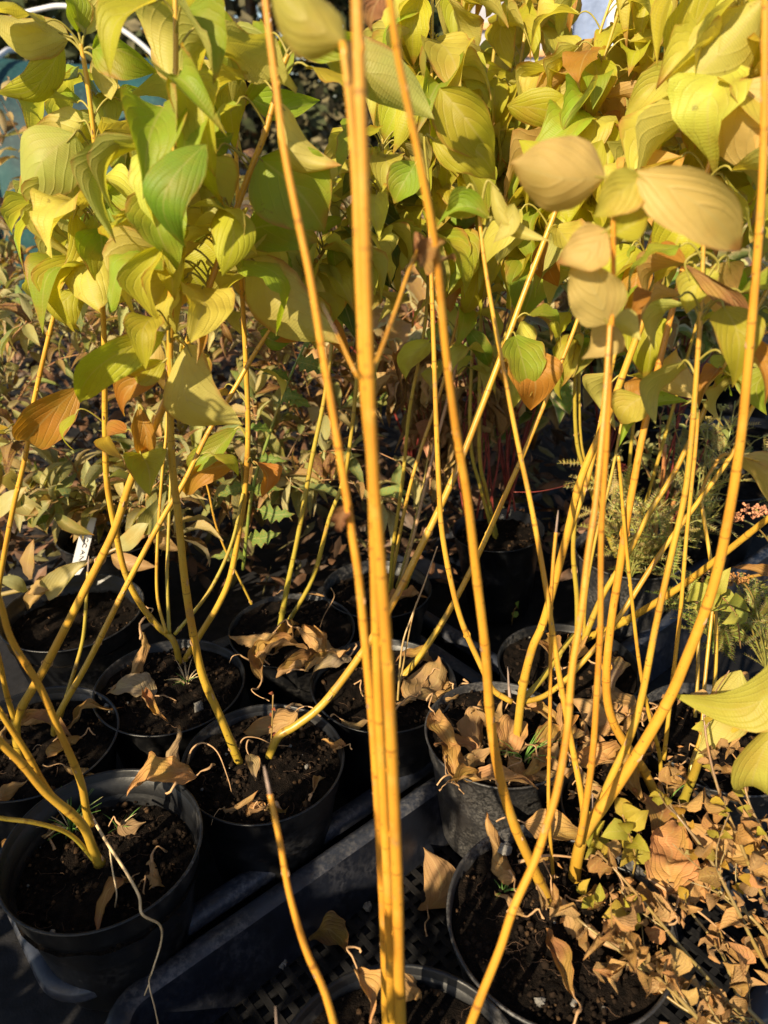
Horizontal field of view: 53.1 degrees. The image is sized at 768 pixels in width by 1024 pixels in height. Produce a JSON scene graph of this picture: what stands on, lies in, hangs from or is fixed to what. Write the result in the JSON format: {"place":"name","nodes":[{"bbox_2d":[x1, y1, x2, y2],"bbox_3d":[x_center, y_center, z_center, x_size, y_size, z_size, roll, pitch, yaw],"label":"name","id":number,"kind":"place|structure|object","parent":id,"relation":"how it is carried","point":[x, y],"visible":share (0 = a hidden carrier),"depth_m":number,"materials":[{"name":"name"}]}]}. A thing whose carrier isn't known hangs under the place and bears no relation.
{"place":"outdoors","nodes":[
{"label":"outdoors","id":0,"kind":"place"},
{"bbox_2d":[239,153,764,288],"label":"ground","id":1,"kind":"structure","parent":0,"point":[747,259],"depth_m":7.51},
{"bbox_2d":[0,0,150,63],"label":"tree","id":2,"kind":"object","parent":1,"relation":"on","point":[59,15],"visible":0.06,"depth_m":8.47,"materials":[{"name":"green plant"}]},
{"bbox_2d":[0,47,235,306],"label":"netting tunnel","id":3,"kind":"structure","parent":1,"relation":"on","point":[12,69],"depth_m":3.42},
{"bbox_2d":[64,0,389,191],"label":"tree","id":4,"kind":"object","parent":1,"relation":"on","point":[317,119],"visible":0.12,"depth_m":8.68,"materials":[{"name":"green plant"}]},
{"bbox_2d":[276,0,443,156],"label":"tree","id":5,"kind":"object","parent":1,"relation":"on","point":[438,30],"visible":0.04,"depth_m":9.41,"materials":[{"name":"green plant"}]},
{"bbox_2d":[0,289,767,1023],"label":"ground fabric","id":6,"kind":"object","parent":1,"relation":"on","point":[24,999],"depth_m":1.50,"materials":[{"name":"fabric"}]},
{"bbox_2d":[0,109,23,267],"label":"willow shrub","id":7,"kind":"object","parent":6,"relation":"on","point":[6,125],"visible":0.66,"depth_m":2.18,"materials":[{"name":"green plant"}]},
{"bbox_2d":[0,197,142,401],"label":"weigela shrub","id":8,"kind":"object","parent":6,"relation":"on","point":[5,245],"visible":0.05,"depth_m":1.78,"materials":[{"name":"green plant"}]},
{"bbox_2d":[54,509,165,618],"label":"plant pot","id":9,"kind":"object","parent":6,"relation":"on","point":[143,580],"visible":0.23,"depth_m":1.33,"materials":[{"name":"plastic"}]},
{"bbox_2d":[72,518,96,574],"bbox_3d":[-0.481,0.059,1.233,0.053,0.104,0.010,-12,29,-22],"label":"plant label","id":10,"kind":"object","parent":9,"relation":"in","point":[82,549],"visible":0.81,"depth_m":1.23,"materials":[{"name":"plastic"}]},
{"bbox_2d":[0,400,288,567],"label":"weigela shrub","id":11,"kind":"object","parent":9,"relation":"in","point":[85,503],"visible":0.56,"depth_m":1.21,"materials":[{"name":"green plant"}]},
{"bbox_2d":[0,593,482,1009],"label":"growing tray","id":12,"kind":"object","parent":6,"relation":"on","point":[217,900],"visible":0.2,"depth_m":0.87,"materials":[{"name":"plastic"}]},
{"bbox_2d":[0,685,119,845],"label":"plant pot","id":13,"kind":"object","parent":12,"relation":"on","point":[95,754],"visible":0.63,"depth_m":0.89,"materials":[{"name":"plastic"}]},
{"bbox_2d":[0,709,70,735],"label":"dead leaf","id":14,"kind":"object","parent":13,"relation":"on","point":[33,716],"visible":0.59,"depth_m":0.90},
{"bbox_2d":[0,9,434,758],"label":"dogwood","id":15,"kind":"object","parent":13,"relation":"in","point":[206,275],"visible":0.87,"depth_m":0.65,"materials":[{"name":"yellow plant"}]},
{"bbox_2d":[0,573,144,689],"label":"plant pot","id":16,"kind":"object","parent":12,"relation":"on","point":[36,627],"visible":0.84,"depth_m":1.11,"materials":[{"name":"plastic"}]},
{"bbox_2d":[0,60,162,592],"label":"dogwood","id":17,"kind":"object","parent":16,"relation":"in","point":[37,422],"visible":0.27,"depth_m":0.90,"materials":[{"name":"yellow plant"}]},
{"bbox_2d":[0,486,185,610],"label":"shrub","id":18,"kind":"object","parent":16,"relation":"in","point":[52,584],"visible":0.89,"depth_m":1.10,"materials":[{"name":"beige plant"}]},
{"bbox_2d":[0,768,202,1010],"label":"plant pot","id":19,"kind":"object","parent":12,"relation":"on","point":[49,897],"visible":0.98,"depth_m":0.73,"materials":[{"name":"plastic"}]},
{"bbox_2d":[0,465,105,868],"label":"dogwood","id":20,"kind":"object","parent":19,"relation":"on","point":[84,823],"visible":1,"depth_m":0.66,"materials":[{"name":"yellow plant"}]},
{"bbox_2d":[94,873,139,929],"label":"dead leaf","id":21,"kind":"object","parent":19,"relation":"in","point":[106,894],"visible":0.87,"depth_m":0.70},
{"bbox_2d":[91,813,162,1023],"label":"straw","id":22,"kind":"object","parent":19,"relation":"in","point":[111,850],"visible":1,"depth_m":0.70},
{"bbox_2d":[92,639,244,768],"bbox_3d":[-0.269,0.284,1.000,0.187,0.156,0.187,-8,28,-15],"label":"plant pot","id":23,"kind":"object","parent":12,"relation":"on","point":[143,731],"visible":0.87,"depth_m":0.95,"materials":[{"name":"plastic"}]},
{"bbox_2d":[107,606,153,693],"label":"dead leaf","id":24,"kind":"object","parent":23,"relation":"on","point":[139,660],"visible":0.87,"depth_m":0.99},
{"bbox_2d":[109,672,176,700],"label":"dead leaf","id":25,"kind":"object","parent":23,"relation":"on","point":[134,684],"visible":0.94,"depth_m":0.96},
{"bbox_2d":[0,0,319,664],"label":"dogwood","id":26,"kind":"object","parent":23,"relation":"on","point":[45,198],"visible":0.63,"depth_m":0.72,"materials":[{"name":"yellow plant"}]},
{"bbox_2d":[181,704,344,897],"bbox_3d":[-0.134,0.342,0.886,0.180,0.156,0.182,-5,27,-10],"label":"plant pot","id":27,"kind":"object","parent":12,"relation":"on","point":[238,841],"visible":0.88,"depth_m":0.84,"materials":[{"name":"plastic"}]},
{"bbox_2d":[127,751,215,794],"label":"dead leaf","id":28,"kind":"object","parent":27,"relation":"on","point":[155,768],"visible":1,"depth_m":0.79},
{"bbox_2d":[244,706,320,737],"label":"dead leaf","id":29,"kind":"object","parent":27,"relation":"on","point":[282,718],"visible":0.81,"depth_m":0.91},
{"bbox_2d":[70,0,606,764],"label":"dogwood","id":30,"kind":"object","parent":27,"relation":"in","point":[132,362],"visible":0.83,"depth_m":0.60,"materials":[{"name":"yellow plant"}]},
{"bbox_2d":[211,342,335,569],"bbox_3d":[-0.161,-0.071,1.072,0.197,0.369,0.032,0,27,0],"label":"shrub","id":31,"kind":"object","parent":12,"relation":"on","point":[309,363],"visible":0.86,"depth_m":1.09,"materials":[{"name":"green plant"}]},
{"bbox_2d":[228,593,354,709],"bbox_3d":[-0.128,0.230,1.105,0.176,0.158,0.176,-20,33,-34],"label":"plant pot","id":32,"kind":"object","parent":12,"relation":"on","point":[262,617],"visible":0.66,"depth_m":1.07,"materials":[{"name":"plastic"}]},
{"bbox_2d":[229,632,306,662],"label":"dead leaf","id":33,"kind":"object","parent":32,"relation":"on","point":[277,639],"visible":0.99,"depth_m":1.00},
{"bbox_2d":[276,648,332,678],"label":"dead leaf","id":34,"kind":"object","parent":32,"relation":"on","point":[298,659],"visible":0.81,"depth_m":0.97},
{"bbox_2d":[206,118,433,627],"bbox_3d":[-0.079,-0.141,0.988,0.311,0.651,0.177,-8,28,-16],"label":"dogwood","id":35,"kind":"object","parent":32,"relation":"in","point":[383,210],"visible":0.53,"depth_m":0.90,"materials":[{"name":"yellow plant"}]},
{"bbox_2d":[323,560,431,643],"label":"plant pot","id":36,"kind":"object","parent":12,"relation":"on","point":[340,582],"visible":0.47,"depth_m":1.17,"materials":[{"name":"plastic"}]},
{"bbox_2d":[364,0,570,591],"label":"dogwood","id":37,"kind":"object","parent":36,"relation":"on","point":[457,58],"visible":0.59,"depth_m":0.94,"materials":[{"name":"yellow plant"}]},
{"bbox_2d":[310,638,455,800],"bbox_3d":[-0.001,0.283,1.003,0.184,0.156,0.184,-4,27,-8],"label":"plant pot","id":38,"kind":"object","parent":12,"relation":"on","point":[347,703],"visible":0.48,"depth_m":0.95,"materials":[{"name":"plastic"}]},
{"bbox_2d":[396,656,446,709],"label":"dead leaf","id":39,"kind":"object","parent":38,"relation":"on","point":[412,688],"visible":0.94,"depth_m":0.97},
{"bbox_2d":[397,220,578,700],"bbox_3d":[0.116,-0.045,0.913,0.253,0.566,0.136,-9,28,-18],"label":"dogwood","id":40,"kind":"object","parent":38,"relation":"on","point":[555,275],"visible":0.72,"depth_m":0.91,"materials":[{"name":"yellow plant"}]},
{"bbox_2d":[0,254,712,595],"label":"undergrowth","id":41,"kind":"object","parent":6,"relation":"on","point":[16,543],"visible":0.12,"depth_m":1.58,"materials":[{"name":"plant"}]},
{"bbox_2d":[0,176,29,349],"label":"weigela shrub","id":42,"kind":"object","parent":41,"relation":"on","point":[4,227],"visible":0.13,"depth_m":1.92,"materials":[{"name":"green plant"}]},
{"bbox_2d":[0,266,118,454],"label":"weigela shrub","id":43,"kind":"object","parent":41,"relation":"on","point":[11,377],"visible":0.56,"depth_m":1.46,"materials":[{"name":"green plant"}]},
{"bbox_2d":[0,237,239,433],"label":"weigela shrub","id":44,"kind":"object","parent":41,"relation":"on","point":[149,399],"visible":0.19,"depth_m":1.35,"materials":[{"name":"green plant"}]},
{"bbox_2d":[79,358,427,546],"bbox_3d":[-0.241,-0.113,1.362,0.575,0.270,0.520,-6,28,-11],"label":"weigela shrub","id":45,"kind":"object","parent":41,"relation":"on","point":[323,468],"visible":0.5,"depth_m":1.27,"materials":[{"name":"green plant"}]},
{"bbox_2d":[232,174,351,393],"bbox_3d":[-0.277,-0.565,1.920,0.594,0.564,0.512,22,34,37],"label":"weigela shrub","id":46,"kind":"object","parent":41,"relation":"on","point":[249,322],"visible":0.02,"depth_m":1.92,"materials":[{"name":"green plant"}]},
{"bbox_2d":[145,282,478,457],"bbox_3d":[-0.144,-0.299,1.481,0.638,0.489,0.452,0,27,0],"label":"weigela shrub","id":47,"kind":"object","parent":41,"relation":"on","point":[254,336],"visible":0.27,"depth_m":1.47,"materials":[{"name":"green plant"}]},
{"bbox_2d":[305,268,510,458],"bbox_3d":[0.038,-0.308,1.497,0.375,0.491,0.338,-13,30,-24],"label":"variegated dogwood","id":48,"kind":"object","parent":41,"relation":"on","point":[403,330],"visible":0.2,"depth_m":1.47,"materials":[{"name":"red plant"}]},
{"bbox_2d":[374,320,525,506],"bbox_3d":[0.122,-0.152,1.358,0.290,0.339,0.249,0,27,0],"label":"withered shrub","id":49,"kind":"object","parent":41,"relation":"on","point":[398,386],"visible":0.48,"depth_m":1.29,"materials":[{"name":"brown plant"}]},
{"bbox_2d":[407,274,589,506],"bbox_3d":[0.216,-0.219,1.370,0.381,0.448,0.269,0,27,0],"label":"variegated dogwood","id":50,"kind":"object","parent":41,"relation":"on","point":[563,405],"visible":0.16,"depth_m":1.31,"materials":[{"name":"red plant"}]},
{"bbox_2d":[430,290,582,449],"bbox_3d":[0.338,-0.313,1.587,0.402,0.417,0.339,-13,30,-24],"label":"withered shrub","id":51,"kind":"object","parent":41,"relation":"on","point":[562,304],"visible":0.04,"depth_m":1.61,"materials":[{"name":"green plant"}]},
{"bbox_2d":[544,273,709,478],"bbox_3d":[0.436,-0.247,1.446,0.289,0.427,0.240,8,28,15],"label":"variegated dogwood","id":52,"kind":"object","parent":41,"relation":"on","point":[684,329],"visible":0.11,"depth_m":1.41,"materials":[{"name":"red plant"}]},
{"bbox_2d":[105,776,767,1023],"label":"growing tray","id":53,"kind":"object","parent":6,"relation":"on","point":[216,974],"visible":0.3,"depth_m":0.80,"materials":[{"name":"plastic"}]},
{"bbox_2d":[308,910,348,951],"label":"dead leaf","id":54,"kind":"object","parent":53,"relation":"on","point":[332,930],"visible":0.93,"depth_m":0.82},
{"bbox_2d":[290,963,509,1023],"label":"plant pot","id":55,"kind":"object","parent":53,"relation":"on","point":[447,998],"visible":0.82,"depth_m":0.63,"materials":[{"name":"plastic"}]},
{"bbox_2d":[346,946,380,1023],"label":"dead leaf","id":56,"kind":"object","parent":55,"relation":"on","point":[369,982],"visible":0.97,"depth_m":0.62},
{"bbox_2d":[263,0,612,1023],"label":"dogwood","id":57,"kind":"object","parent":55,"relation":"on","point":[309,30],"visible":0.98,"depth_m":0.42,"materials":[{"name":"yellow plant"}]},
{"bbox_2d":[418,847,455,936],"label":"dead leaf","id":58,"kind":"object","parent":53,"relation":"on","point":[438,873],"visible":0.88,"depth_m":0.89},
{"bbox_2d":[424,681,576,856],"bbox_3d":[0.133,0.320,0.917,0.173,0.156,0.174,-1,27,-1],"label":"plant pot","id":59,"kind":"object","parent":53,"relation":"on","point":[463,818],"visible":0.45,"depth_m":0.87,"materials":[{"name":"plastic"}]},
{"bbox_2d":[426,693,466,761],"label":"dead leaf","id":60,"kind":"object","parent":59,"relation":"on","point":[439,724],"visible":1,"depth_m":0.85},
{"bbox_2d":[434,741,464,794],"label":"dead leaf","id":61,"kind":"object","parent":59,"relation":"on","point":[452,753],"visible":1,"depth_m":0.82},
{"bbox_2d":[456,699,483,757],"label":"dead leaf","id":62,"kind":"object","parent":59,"relation":"on","point":[470,723],"visible":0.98,"depth_m":0.89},
{"bbox_2d":[436,764,537,788],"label":"dead leaf","id":63,"kind":"object","parent":59,"relation":"on","point":[486,772],"visible":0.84,"depth_m":0.81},
{"bbox_2d":[496,714,527,767],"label":"dead leaf","id":64,"kind":"object","parent":59,"relation":"on","point":[505,728],"visible":0.82,"depth_m":0.86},
{"bbox_2d":[386,0,767,736],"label":"dogwood","id":65,"kind":"object","parent":59,"relation":"in","point":[696,94],"visible":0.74,"depth_m":0.64,"materials":[{"name":"yellow plant"}]},
{"bbox_2d":[446,824,678,1023],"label":"plant pot","id":66,"kind":"object","parent":53,"relation":"on","point":[527,972],"visible":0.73,"depth_m":0.67,"materials":[{"name":"plastic"}]},
{"bbox_2d":[485,812,516,911],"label":"dead leaf","id":67,"kind":"object","parent":66,"relation":"on","point":[502,870],"visible":0.91,"depth_m":0.73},
{"bbox_2d":[496,808,577,840],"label":"dead leaf","id":68,"kind":"object","parent":66,"relation":"on","point":[563,828],"visible":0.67,"depth_m":0.74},
{"bbox_2d":[546,928,581,1023],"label":"dead leaf","id":69,"kind":"object","parent":66,"relation":"on","point":[561,951],"visible":1,"depth_m":0.64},
{"bbox_2d":[364,0,767,904],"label":"dogwood","id":70,"kind":"object","parent":66,"relation":"in","point":[688,202],"visible":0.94,"depth_m":0.52,"materials":[{"name":"yellow plant"}]},
{"bbox_2d":[543,860,589,957],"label":"dead leaf","id":71,"kind":"object","parent":66,"relation":"on","point":[572,926],"visible":0.56,"depth_m":0.68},
{"bbox_2d":[576,878,604,908],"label":"sprig","id":72,"kind":"object","parent":66,"relation":"in","point":[591,900],"visible":1,"depth_m":0.68,"materials":[{"name":"yellow plant"}]},
{"bbox_2d":[601,797,649,877],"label":"sprig","id":73,"kind":"object","parent":66,"relation":"in","point":[636,850],"visible":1,"depth_m":0.69,"materials":[{"name":"yellow plant"}]},
{"bbox_2d":[536,670,767,1023],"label":"twiggy shrub","id":74,"kind":"object","parent":66,"relation":"in","point":[717,1005],"visible":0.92,"depth_m":0.67,"materials":[{"name":"brown plant"}]},
{"bbox_2d":[645,820,699,927],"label":"dead leaf","id":75,"kind":"object","parent":74,"relation":"on","point":[669,862],"visible":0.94,"depth_m":0.71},
{"bbox_2d":[682,819,760,865],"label":"dead leaf","id":76,"kind":"object","parent":74,"relation":"on","point":[698,831],"visible":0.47,"depth_m":0.72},
{"bbox_2d":[497,623,640,767],"bbox_3d":[0.240,0.267,1.034,0.183,0.156,0.184,-18,32,-32],"label":"plant pot","id":77,"kind":"object","parent":53,"relation":"on","point":[512,651],"visible":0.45,"depth_m":1.01,"materials":[{"name":"plastic"}]},
{"bbox_2d":[567,659,636,723],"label":"dead leaf","id":78,"kind":"object","parent":77,"relation":"on","point":[627,701],"visible":0.45,"depth_m":0.93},
{"bbox_2d":[573,698,644,735],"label":"dead leaf","id":79,"kind":"object","parent":77,"relation":"on","point":[584,707],"visible":0.69,"depth_m":0.91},
{"bbox_2d":[571,262,767,645],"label":"dogwood","id":80,"kind":"object","parent":77,"relation":"on","point":[712,371],"visible":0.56,"depth_m":0.95,"materials":[{"name":"yellow plant"}]},
{"bbox_2d":[559,755,728,929],"bbox_3d":[0.270,0.378,0.838,0.170,0.156,0.170,6,28,11],"label":"plant pot","id":81,"kind":"object","parent":53,"relation":"on","point":[570,812],"visible":0.19,"depth_m":0.82,"materials":[{"name":"plastic"}]},
{"bbox_2d":[566,740,620,768],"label":"dead leaf","id":82,"kind":"object","parent":81,"relation":"on","point":[605,753],"visible":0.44,"depth_m":0.86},
{"bbox_2d":[546,694,767,929],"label":"leaf litter","id":83,"kind":"object","parent":81,"relation":"on","point":[632,881],"visible":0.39,"depth_m":0.73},
{"bbox_2d":[642,792,683,832],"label":"dead leaf","id":84,"kind":"object","parent":81,"relation":"on","point":[659,816],"visible":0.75,"depth_m":0.77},
{"bbox_2d":[602,147,767,793],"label":"dogwood","id":85,"kind":"object","parent":81,"relation":"in","point":[628,409],"visible":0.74,"depth_m":0.70,"materials":[{"name":"yellow plant"}]},
{"bbox_2d":[674,861,723,909],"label":"dead leaf","id":86,"kind":"object","parent":81,"relation":"on","point":[695,895],"visible":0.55,"depth_m":0.71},
{"bbox_2d":[637,682,767,837],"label":"plant pot","id":87,"kind":"object","parent":53,"relation":"on","point":[683,733],"visible":0.3,"depth_m":0.87,"materials":[{"name":"plastic"}]},
{"bbox_2d":[686,567,749,648],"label":"sprig","id":88,"kind":"object","parent":87,"relation":"in","point":[727,600],"visible":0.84,"depth_m":0.86,"materials":[{"name":"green plant"}]},
{"bbox_2d":[676,451,767,804],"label":"dogwood","id":89,"kind":"object","parent":87,"relation":"in","point":[736,708],"visible":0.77,"depth_m":0.64,"materials":[{"name":"yellow plant"}]},
{"bbox_2d":[386,480,709,681],"bbox_3d":[0.321,0.116,1.444,0.650,0.078,0.400,-21,34,-35],"label":"growing tray","id":90,"kind":"object","parent":6,"relation":"on","point":[450,639],"visible":0.04,"depth_m":1.41,"materials":[{"name":"plastic"}]},
{"bbox_2d":[452,508,544,621],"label":"plant pot","id":91,"kind":"object","parent":90,"relation":"on","point":[508,559],"visible":0.77,"depth_m":1.31,"materials":[{"name":"plastic"}]},
{"bbox_2d":[455,291,540,518],"bbox_3d":[0.169,-0.193,1.292,0.183,0.441,0.044,0,27,0],"label":"red stemmed shrub","id":92,"kind":"object","parent":91,"relation":"in","point":[486,440],"visible":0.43,"depth_m":1.31,"materials":[{"name":"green plant"}]},
{"bbox_2d":[422,0,581,538],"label":"dogwood","id":93,"kind":"object","parent":91,"relation":"in","point":[505,51],"visible":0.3,"depth_m":1.03,"materials":[{"name":"yellow plant"}]},
{"bbox_2d":[575,526,682,642],"bbox_3d":[0.390,0.131,1.256,0.171,0.156,0.170,-17,32,-30],"label":"plant pot","id":94,"kind":"object","parent":90,"relation":"on","point":[643,597],"visible":0.35,"depth_m":1.20,"materials":[{"name":"plastic"}]},
{"bbox_2d":[504,0,767,557],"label":"dogwood","id":95,"kind":"object","parent":94,"relation":"on","point":[583,89],"visible":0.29,"depth_m":0.92,"materials":[{"name":"yellow plant"}]},
{"bbox_2d":[557,439,736,577],"bbox_3d":[0.377,0.004,1.142,0.239,0.216,0.232,0,27,0],"label":"yarrow","id":96,"kind":"object","parent":94,"relation":"in","point":[638,557],"visible":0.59,"depth_m":1.12,"materials":[{"name":"green plant"}]},
{"bbox_2d":[654,397,767,548],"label":"yarrow","id":97,"kind":"object","parent":94,"relation":"in","point":[699,533],"visible":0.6,"depth_m":1.22,"materials":[{"name":"green plant"}]},
{"bbox_2d":[614,384,737,526],"bbox_3d":[0.501,-0.074,1.305,0.210,0.248,0.221,-13,30,-23],"label":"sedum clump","id":98,"kind":"object","parent":90,"relation":"in","point":[647,456],"visible":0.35,"depth_m":1.30,"materials":[{"name":"green plant"}]},
{"bbox_2d":[648,397,708,534],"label":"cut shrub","id":99,"kind":"object","parent":90,"relation":"on","point":[664,466],"visible":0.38,"depth_m":1.23,"materials":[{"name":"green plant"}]},
{"bbox_2d":[662,457,767,582],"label":"plant pot","id":100,"kind":"object","parent":90,"relation":"on","point":[750,492],"visible":0.25,"depth_m":1.41,"materials":[{"name":"plastic"}]},
{"bbox_2d":[594,406,682,492],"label":"plant pot","id":101,"kind":"object","parent":6,"relation":"on","point":[643,480],"visible":0.18,"depth_m":1.79,"materials":[{"name":"plastic"}]},
{"bbox_2d":[664,224,767,415],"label":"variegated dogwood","id":102,"kind":"object","parent":101,"relation":"in","point":[709,341],"visible":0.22,"depth_m":1.68,"materials":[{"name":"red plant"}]},
{"bbox_2d":[621,544,767,735],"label":"growing tray","id":103,"kind":"object","parent":6,"relation":"on","point":[660,673],"visible":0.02,"depth_m":1.25,"materials":[{"name":"plastic"}]},
{"bbox_2d":[646,538,767,660],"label":"yarrow","id":104,"kind":"object","parent":103,"relation":"in","point":[725,635],"visible":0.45,"depth_m":1.03,"materials":[{"name":"green plant"}]},
{"bbox_2d":[697,570,767,667],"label":"yarrow","id":105,"kind":"object","parent":103,"relation":"in","point":[762,642],"visible":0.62,"depth_m":0.97,"materials":[{"name":"green plant"}]},
{"bbox_2d":[691,368,767,449],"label":"plant pot","id":106,"kind":"object","parent":6,"relation":"on","point":[726,397],"visible":0.12,"depth_m":1.96,"materials":[{"name":"plastic"}]},
{"bbox_2d":[701,416,767,526],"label":"plant pot","id":107,"kind":"object","parent":6,"relation":"on","point":[760,429],"visible":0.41,"depth_m":1.70,"materials":[{"name":"plastic"}]},
{"bbox_2d":[471,0,625,112],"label":"film greenhouse","id":108,"kind":"object","parent":1,"relation":"on","point":[584,26],"visible":0.01,"depth_m":5.92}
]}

